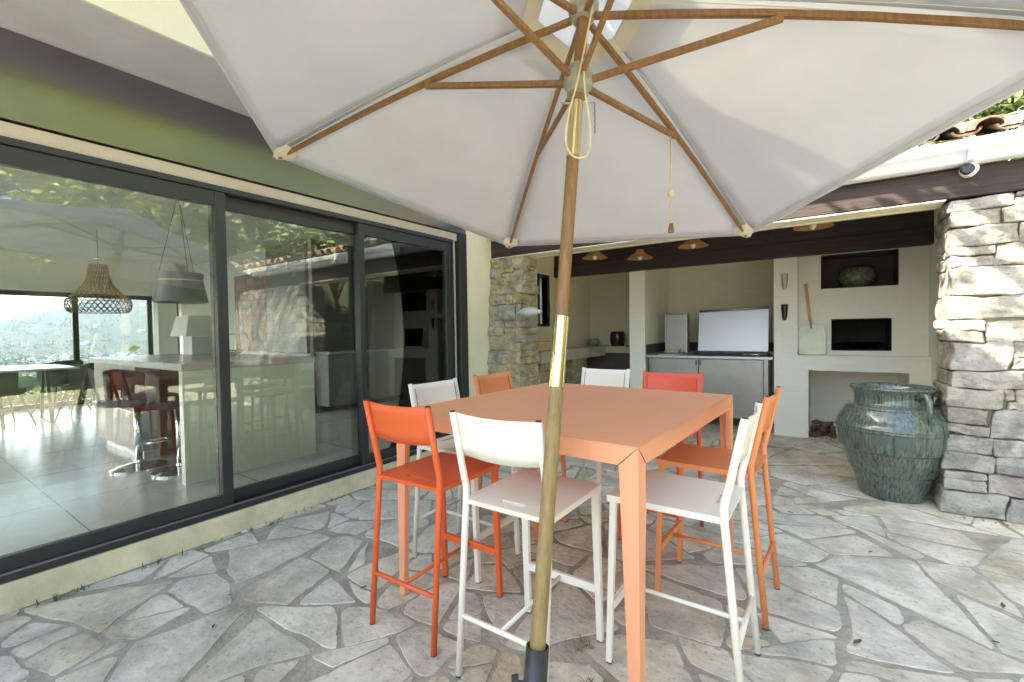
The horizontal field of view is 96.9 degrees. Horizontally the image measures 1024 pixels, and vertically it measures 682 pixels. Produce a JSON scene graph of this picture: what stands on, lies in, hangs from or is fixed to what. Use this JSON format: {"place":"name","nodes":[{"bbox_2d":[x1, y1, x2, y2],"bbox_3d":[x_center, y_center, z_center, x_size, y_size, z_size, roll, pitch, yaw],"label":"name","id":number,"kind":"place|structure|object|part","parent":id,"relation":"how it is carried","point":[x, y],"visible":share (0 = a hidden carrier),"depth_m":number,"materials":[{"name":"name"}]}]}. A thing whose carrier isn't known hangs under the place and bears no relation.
{"place":"outdoors","nodes":[
{"label":"outdoors","id":0,"kind":"place"},
{"bbox_2d":[0,298,153,375],"bbox_3d":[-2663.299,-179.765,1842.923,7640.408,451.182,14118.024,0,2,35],"label":"terrain","id":1,"kind":"structure","parent":0,"point":[127,328],"depth_m":1476.91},
{"bbox_2d":[2,396,8,406],"bbox_3d":[-24.788,2.951,20.692,2.023,2.079,2.714,-1,1,-10],"label":"tree","id":2,"kind":"object","parent":1,"relation":"on","point":[5,398],"visible":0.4,"depth_m":21.55,"materials":[{"name":"green plant"}]},
{"bbox_2d":[20,342,27,346],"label":"house","id":3,"kind":"structure","parent":1,"relation":"on","point":[23,344],"depth_m":1245.78,"materials":[{"name":"tile"}]},
{"bbox_2d":[5,391,51,406],"bbox_3d":[-42.466,5.657,39.336,3.697,2.832,2.755,-1,1,6],"label":"tree","id":4,"kind":"object","parent":1,"relation":"on","point":[27,396],"visible":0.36,"depth_m":39.38,"materials":[{"name":"green plant"}]},
{"bbox_2d":[25,387,62,403],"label":"tree","id":5,"kind":"object","parent":1,"relation":"on","point":[58,399],"visible":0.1,"depth_m":53.79,"materials":[{"name":"green plant"}]},
{"bbox_2d":[36,356,53,363],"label":"house","id":6,"kind":"structure","parent":1,"relation":"on","point":[43,358],"depth_m":783.73,"materials":[{"name":"tile"}]},
{"bbox_2d":[51,387,94,399],"bbox_3d":[-23.395,2.756,25.072,3.438,2.634,2.562,0,1,29],"label":"tree","id":7,"kind":"object","parent":1,"relation":"on","point":[87,394],"visible":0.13,"depth_m":24.55,"materials":[{"name":"green plant"}]},
{"bbox_2d":[0,300,153,406],"bbox_3d":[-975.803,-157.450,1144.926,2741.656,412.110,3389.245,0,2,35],"label":"woods","id":8,"kind":"object","parent":1,"relation":"on","point":[29,382],"visible":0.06,"depth_m":1023.88,"materials":[{"name":"green plant"}]},
{"bbox_2d":[80,341,89,344],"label":"house","id":9,"kind":"structure","parent":1,"relation":"on","point":[84,342],"depth_m":1280.83,"materials":[{"name":"tile"}]},
{"bbox_2d":[109,352,125,356],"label":"house","id":10,"kind":"structure","parent":1,"relation":"on","point":[118,354],"depth_m":992.46,"materials":[{"name":"tile"}]},
{"bbox_2d":[914,89,1023,161],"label":"tree","id":11,"kind":"object","parent":1,"relation":"on","point":[1012,103],"visible":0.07,"depth_m":7.10,"materials":[{"name":"green plant"}]},
{"bbox_2d":[0,400,395,555],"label":"floor","id":12,"kind":"structure","parent":0,"point":[58,480],"depth_m":3.71,"materials":[{"name":"tile"}]},
{"bbox_2d":[0,372,36,424],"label":"dining chair","id":13,"kind":"object","parent":12,"relation":"on","point":[8,384],"visible":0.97,"depth_m":5.78,"materials":[{"name":"grey fabric"}]},
{"bbox_2d":[0,364,79,428],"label":"dining table","id":14,"kind":"object","parent":12,"relation":"on","point":[44,369],"visible":1,"depth_m":6.09,"materials":[{"name":"white"}]},
{"bbox_2d":[31,360,90,415],"bbox_3d":[-6.918,0.694,6.957,0.478,0.803,0.539,-1,1,15],"label":"dining chair","id":15,"kind":"object","parent":12,"relation":"on","point":[58,378],"visible":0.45,"depth_m":6.79,"materials":[{"name":"grey fabric"}]},
{"bbox_2d":[55,363,95,421],"bbox_3d":[-6.139,0.693,6.501,0.478,0.803,0.539,-1,1,-25],"label":"dining chair","id":16,"kind":"object","parent":12,"relation":"on","point":[82,378],"visible":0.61,"depth_m":6.31,"materials":[{"name":"grey fabric"}]},
{"bbox_2d":[96,369,173,473],"bbox_3d":[-3.271,0.674,3.958,0.428,0.860,0.400,-1,1,0],"label":"bar stool","id":17,"kind":"object","parent":12,"relation":"on","point":[123,388],"visible":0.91,"depth_m":3.94,"materials":[{"name":"red-brown leather"},{"name":"chrome"}]},
{"bbox_2d":[145,370,181,477],"bbox_3d":[-2.818,0.670,3.837,0.428,0.860,0.400,-1,1,-25],"label":"bar stool","id":18,"kind":"object","parent":12,"relation":"on","point":[159,394],"visible":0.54,"depth_m":3.70,"materials":[{"name":"red-brown leather"},{"name":"chrome"}]},
{"bbox_2d":[89,353,315,484],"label":"kitchen island","id":19,"kind":"structure","parent":12,"relation":"on","point":[273,407],"depth_m":4.00,"materials":[{"name":"white paint"}]},
{"bbox_2d":[170,315,211,354],"bbox_3d":[-3.605,-0.069,5.240,0.438,0.437,0.438,0,2,35],"label":"table lamp","id":20,"kind":"object","parent":19,"relation":"on","point":[199,327],"visible":0.71,"depth_m":5.10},
{"bbox_2d":[230,350,243,354],"bbox_3d":[-2.986,0.123,4.817,0.258,0.052,0.258,0,2,35],"label":"fruit bowl","id":21,"kind":"object","parent":19,"relation":"on","point":[241,351],"visible":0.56,"depth_m":4.80,"materials":[{"name":"white ceramic"}]},
{"bbox_2d":[229,332,249,338],"bbox_3d":[-2.811,0.029,4.551,0.345,0.248,0.035,-1,1,-7],"label":"kitchen tap","id":22,"kind":"object","parent":19,"relation":"on","point":[245,333],"visible":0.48,"depth_m":4.55,"materials":[{"name":"silver metal"}]},
{"bbox_2d":[311,239,399,413],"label":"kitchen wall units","id":23,"kind":"object","parent":12,"relation":"on","point":[334,333],"visible":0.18,"depth_m":6.85,"materials":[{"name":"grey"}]},
{"bbox_2d":[0,417,1023,681],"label":"paving","id":24,"kind":"structure","parent":0,"point":[176,655],"depth_m":2.13,"materials":[{"name":"stone"}]},
{"bbox_2d":[0,0,492,614],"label":"house","id":25,"kind":"structure","parent":24,"relation":"on","point":[124,124],"depth_m":3.15,"materials":[{"name":"paint"}]},
{"bbox_2d":[0,290,179,411],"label":"rear window","id":26,"kind":"structure","parent":25,"relation":"in","point":[148,299],"depth_m":7.70,"materials":[{"name":"black metal"}]},
{"bbox_2d":[63,230,132,313],"bbox_3d":[-5.184,-0.867,5.683,0.644,1.033,0.645,0,2,35],"label":"basket lamp","id":27,"kind":"object","parent":25,"relation":"hanging from","point":[90,271],"visible":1,"depth_m":5.64,"materials":[{"name":"wicker"}]},
{"bbox_2d":[0,144,233,573],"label":"sliding door","id":28,"kind":"structure","parent":25,"relation":"in","point":[13,157],"depth_m":2.68,"materials":[{"name":"black metal"}]},
{"bbox_2d":[152,200,208,303],"bbox_3d":[-3.125,-0.868,4.266,0.430,1.010,0.430,0,2,35],"label":"drum lamp","id":29,"kind":"object","parent":25,"relation":"hanging from","point":[175,287],"visible":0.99,"depth_m":4.13,"materials":[{"name":"beige fabric"}]},
{"bbox_2d":[234,271,267,350],"bbox_3d":[-4.201,-0.460,7.319,1.050,1.230,0.035,0,2,35],"label":"painting","id":30,"kind":"object","parent":25,"relation":"attached to","point":[250,305],"visible":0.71,"depth_m":7.29},
{"bbox_2d":[208,196,360,500],"bbox_3d":[-1.622,0.043,3.435,0.048,2.040,1.150,0,2,35],"label":"sliding door","id":31,"kind":"structure","parent":25,"relation":"in","point":[234,205],"depth_m":3.29,"materials":[{"name":"black metal"}]},
{"bbox_2d":[355,222,453,464],"bbox_3d":[-0.961,0.014,4.290,0.048,2.040,1.140,0,2,35],"label":"sliding door","id":32,"kind":"structure","parent":25,"relation":"in","point":[422,266],"depth_m":4.33,"materials":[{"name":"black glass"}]},
{"bbox_2d":[363,399,502,657],"bbox_3d":[-0.342,0.740,2.067,0.391,0.989,0.496,0,2,34],"label":"chair","id":33,"kind":"object","parent":24,"relation":"on","point":[438,473],"visible":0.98,"depth_m":1.96,"materials":[{"name":"orange paint"}]},
{"bbox_2d":[408,377,519,583],"bbox_3d":[-0.268,0.728,2.574,0.496,0.989,0.391,0,2,36],"label":"chair","id":34,"kind":"object","parent":24,"relation":"on","point":[432,392],"visible":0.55,"depth_m":2.56,"materials":[{"name":"white paint"}]},
{"bbox_2d":[473,370,567,541],"bbox_3d":[0.058,0.713,3.018,0.496,0.989,0.391,0,2,37],"label":"chair","id":35,"kind":"object","parent":24,"relation":"on","point":[489,383],"visible":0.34,"depth_m":3.07,"materials":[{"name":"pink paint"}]},
{"bbox_2d":[36,484,1008,681],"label":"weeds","id":36,"kind":"object","parent":24,"relation":"on","point":[83,588],"visible":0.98,"depth_m":2.29,"materials":[{"name":"green plant"}]},
{"bbox_2d":[449,410,603,681],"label":"chair","id":37,"kind":"object","parent":24,"relation":"on","point":[513,444],"visible":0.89,"depth_m":1.68,"materials":[{"name":"white paint"}]},
{"bbox_2d":[511,641,548,681],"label":"weighted stand","id":38,"kind":"object","parent":24,"relation":"on","point":[536,667],"visible":0.8,"depth_m":1.30,"materials":[{"name":"grey metal"}]},
{"bbox_2d":[179,0,1023,650],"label":"parasol","id":39,"kind":"object","parent":38,"relation":"on","point":[565,124],"visible":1,"depth_m":1.76,"materials":[{"name":"white fabric"}]},
{"bbox_2d":[397,382,732,681],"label":"table","id":40,"kind":"object","parent":24,"relation":"on","point":[612,425],"visible":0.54,"depth_m":1.92,"materials":[{"name":"paint"}]},
{"bbox_2d":[581,367,630,525],"bbox_3d":[0.563,0.701,3.217,0.391,0.989,0.496,0,2,38],"label":"chair","id":41,"kind":"object","parent":24,"relation":"on","point":[607,377],"visible":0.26,"depth_m":3.37,"materials":[{"name":"white paint"}]},
{"bbox_2d":[619,371,703,553],"bbox_3d":[0.935,0.704,2.836,0.391,0.989,0.496,0,2,36],"label":"chair","id":42,"kind":"object","parent":24,"relation":"on","point":[675,382],"visible":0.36,"depth_m":2.97,"materials":[{"name":"red paint"}]},
{"bbox_2d":[606,401,762,681],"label":"chair","id":43,"kind":"object","parent":24,"relation":"on","point":[686,496],"visible":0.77,"depth_m":1.70,"materials":[{"name":"white paint"}]},
{"bbox_2d":[645,353,773,431],"bbox_3d":[2.630,0.635,6.038,1.515,0.930,0.620,0,2,35],"label":"kitchen cabinet","id":44,"kind":"object","parent":24,"relation":"on","point":[743,380],"visible":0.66,"depth_m":5.64,"materials":[{"name":"metal"}]},
{"bbox_2d":[665,349,680,352],"bbox_3d":[2.206,0.133,6.206,0.207,0.069,0.038,0,2,35],"label":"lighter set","id":45,"kind":"object","parent":44,"relation":"on","point":[671,351],"visible":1,"depth_m":6.20,"materials":[{"name":"beige plastic"}]},
{"bbox_3d":[2.160,0.594,6.031,0.600,0.725,0.035,0,2,35],"label":"door","id":46,"kind":"part","parent":44,"relation":"part of","materials":[{"name":"metal"}]},
{"bbox_2d":[665,312,689,352],"bbox_3d":[2.322,-0.114,6.373,0.297,0.560,0.140,0,2,35],"label":"splash guard","id":47,"kind":"object","parent":44,"relation":"on","point":[677,331],"visible":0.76,"depth_m":6.32,"materials":[{"name":"metal"}]},
{"bbox_2d":[692,306,769,354],"bbox_3d":[2.845,-0.137,5.918,0.864,0.609,0.430,0,2,35],"label":"griddle","id":48,"kind":"object","parent":44,"relation":"on","point":[737,331],"visible":0.99,"depth_m":6.02,"materials":[{"name":"metal"}]},
{"bbox_3d":[2.714,0.595,5.646,0.730,0.725,0.035,0,2,35],"label":"door","id":49,"kind":"part","parent":44,"relation":"part of","materials":[{"name":"metal"}]},
{"bbox_2d":[655,386,780,630],"bbox_3d":[0.993,0.717,2.188,0.496,0.989,0.391,0,2,37],"label":"chair","id":50,"kind":"object","parent":24,"relation":"on","point":[682,456],"visible":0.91,"depth_m":2.17,"materials":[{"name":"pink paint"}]},
{"bbox_2d":[486,110,1023,524],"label":"outdoor kitchen","id":51,"kind":"object","parent":24,"relation":"on","point":[931,236],"visible":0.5,"depth_m":4.77,"materials":[{"name":"beige paint"}]},
{"bbox_2d":[517,307,541,317],"bbox_3d":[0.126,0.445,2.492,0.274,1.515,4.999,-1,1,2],"label":"wall lamp","id":52,"kind":"object","parent":51,"relation":"attached to","point":[527,312],"visible":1,"depth_m":4.84,"materials":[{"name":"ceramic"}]},
{"bbox_2d":[537,274,549,326],"bbox_3d":[0.404,-0.592,6.693,0.230,0.760,0.315,0,2,35],"label":"window","id":53,"kind":"structure","parent":51,"relation":"in","point":[539,281],"depth_m":6.75,"materials":[{"name":"black glass"}]},
{"bbox_2d":[535,345,629,387],"bbox_3d":[1.140,0.613,6.638,1.153,1.018,2.428,0,2,35],"label":"stone worktop","id":54,"kind":"object","parent":51,"relation":"attached to","point":[578,358],"visible":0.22,"depth_m":6.87,"materials":[{"name":"grey stone"}]},
{"bbox_2d":[537,341,551,350],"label":"stone block","id":55,"kind":"structure","parent":54,"relation":"on","point":[544,345],"depth_m":5.93,"materials":[{"name":"beige stone"}]},
{"bbox_2d":[588,338,599,345],"bbox_3d":[1.377,0.016,7.630,0.200,0.125,0.200,0,2,35],"label":"pot","id":56,"kind":"object","parent":54,"relation":"on","point":[593,341],"visible":1,"depth_m":7.56,"materials":[{"name":"grey ceramic"}]},
{"bbox_2d":[610,331,624,345],"bbox_3d":[1.721,-0.039,7.389,0.244,0.235,0.244,0,2,35],"label":"jar","id":57,"kind":"object","parent":54,"relation":"on","point":[617,338],"visible":0.97,"depth_m":7.29,"materials":[{"name":"brown ceramic"}]},
{"bbox_2d":[582,250,607,259],"bbox_3d":[1.043,-1.160,5.728,0.322,0.270,0.322,0,2,35],"label":"wicker lamp","id":58,"kind":"object","parent":51,"relation":"hanging from","point":[594,255],"visible":0.92,"depth_m":5.71,"materials":[{"name":"brown wicker"}]},
{"bbox_2d":[627,245,652,260],"bbox_3d":[1.612,-1.153,5.723,0.322,0.270,0.322,0,2,35],"label":"wicker lamp","id":59,"kind":"object","parent":51,"relation":"hanging from","point":[639,254],"visible":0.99,"depth_m":5.68,"materials":[{"name":"brown wicker"}]},
{"bbox_2d":[678,238,708,248],"bbox_3d":[2.024,-1.170,5.071,0.322,0.270,0.322,0,2,35],"label":"wicker lamp","id":60,"kind":"object","parent":51,"relation":"hanging from","point":[692,243],"visible":0.91,"depth_m":5.05,"materials":[{"name":"brown wicker"}]},
{"bbox_2d":[781,273,787,289],"bbox_3d":[3.155,-0.686,5.255,0.072,0.186,0.030,0,2,35],"label":"wall shell","id":61,"kind":"object","parent":51,"relation":"attached to","point":[784,279],"depth_m":5.25,"materials":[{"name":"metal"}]},
{"bbox_2d":[781,304,787,319],"bbox_3d":[3.161,-0.331,5.263,0.072,0.186,0.030,0,2,35],"label":"wall shell","id":62,"kind":"object","parent":51,"relation":"attached to","point":[784,310],"depth_m":5.26,"materials":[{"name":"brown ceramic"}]},
{"bbox_2d":[798,284,825,354],"bbox_3d":[3.451,-0.254,5.227,0.272,0.817,0.094,0,2,35],"label":"pizza peel","id":63,"kind":"object","parent":51,"relation":"on","point":[811,339],"visible":0.98,"depth_m":5.21,"materials":[{"name":"wood"}]},
{"bbox_2d":[793,222,833,230],"bbox_3d":[2.777,-1.161,4.184,0.322,0.270,0.322,0,2,35],"label":"wicker lamp","id":64,"kind":"object","parent":51,"relation":"hanging from","point":[819,226],"visible":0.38,"depth_m":4.25,"materials":[{"name":"brown wicker"}]},
{"bbox_2d":[838,266,876,286],"bbox_3d":[3.988,-0.727,5.245,0.360,0.232,0.360,0,2,35],"label":"vase","id":65,"kind":"object","parent":51,"relation":"on","point":[857,276],"visible":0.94,"depth_m":5.12,"materials":[{"name":"green ceramic"}]},
{"bbox_2d":[959,162,979,177],"bbox_3d":[2.980,-1.122,2.957,0.097,0.090,0.096,0,2,35],"label":"security camera","id":66,"kind":"object","parent":51,"relation":"attached to","point":[968,170],"visible":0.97,"depth_m":2.93,"materials":[{"name":"white plastic"}]},
{"bbox_2d":[810,429,817,437],"bbox_3d":[3.515,1.064,5.279,0.058,0.062,0.225,-48,-11,25],"label":"firewood log","id":67,"kind":"object","parent":24,"relation":"on","point":[814,433],"visible":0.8,"depth_m":5.20,"materials":[{"name":"brown wood"}]},
{"bbox_2d":[827,432,836,436],"bbox_3d":[3.658,1.068,5.183,0.059,0.063,0.157,16,-6,9],"label":"firewood log","id":68,"kind":"object","parent":24,"relation":"on","point":[831,434],"visible":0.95,"depth_m":5.16,"materials":[{"name":"brown wood"}]},
{"bbox_2d":[830,426,835,432],"bbox_3d":[3.705,1.008,5.198,0.194,0.076,0.074,-2,9,-42],"label":"firewood log","id":69,"kind":"object","parent":68,"relation":"on","point":[833,429],"visible":0.57,"depth_m":5.14,"materials":[{"name":"brown wood"}]},
{"bbox_2d":[834,382,954,503],"bbox_3d":[2.850,0.746,3.405,0.706,0.819,0.706,0,2,35],"label":"ceramic pot","id":70,"kind":"object","parent":24,"relation":"on","point":[893,438],"visible":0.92,"depth_m":3.20,"materials":[{"name":"green ceramic"}]},
{"label":"firewood log","id":71,"kind":"object","parent":24,"relation":"on","visible":0},
{"bbox_2d":[816,430,827,435],"bbox_3d":[3.608,1.062,5.269,0.211,0.072,0.074,0,26,-28],"label":"firewood log","id":72,"kind":"object","parent":71,"relation":"on","point":[819,432],"visible":0.61,"depth_m":5.22,"materials":[{"name":"brown wood"}]},
{"bbox_2d":[810,424,821,429],"bbox_3d":[3.562,1.007,5.294,0.156,0.071,0.068,-1,-12,-18],"label":"firewood log","id":73,"kind":"object","parent":72,"relation":"on","point":[815,427],"visible":0.8,"depth_m":5.27,"materials":[{"name":"brown wood"}]},
{"bbox_2d":[820,426,830,431],"bbox_3d":[3.619,1.009,5.224,0.158,0.078,0.076,0,10,-31],"label":"firewood log","id":74,"kind":"object","parent":72,"relation":"on","point":[824,429],"visible":0.73,"depth_m":5.19,"materials":[{"name":"brown wood"}]},
{"bbox_2d":[812,420,824,425],"bbox_3d":[3.576,0.947,5.264,0.181,0.057,0.062,8,36,-4],"label":"firewood log","id":75,"kind":"object","parent":74,"relation":"on","point":[819,422],"visible":0.7,"depth_m":5.25,"materials":[{"name":"brown wood"}]},
{"bbox_2d":[823,421,833,426],"bbox_3d":[3.628,0.949,5.187,0.197,0.064,0.060,-3,-27,-35],"label":"firewood log","id":76,"kind":"object","parent":74,"relation":"on","point":[828,424],"visible":0.98,"depth_m":5.15,"materials":[{"name":"brown wood"}]},
{"bbox_2d":[0,125,1023,320],"label":"sky","id":77,"kind":"structure","parent":0,"point":[11,306],"materials":[{"name":"white"}]}
]}

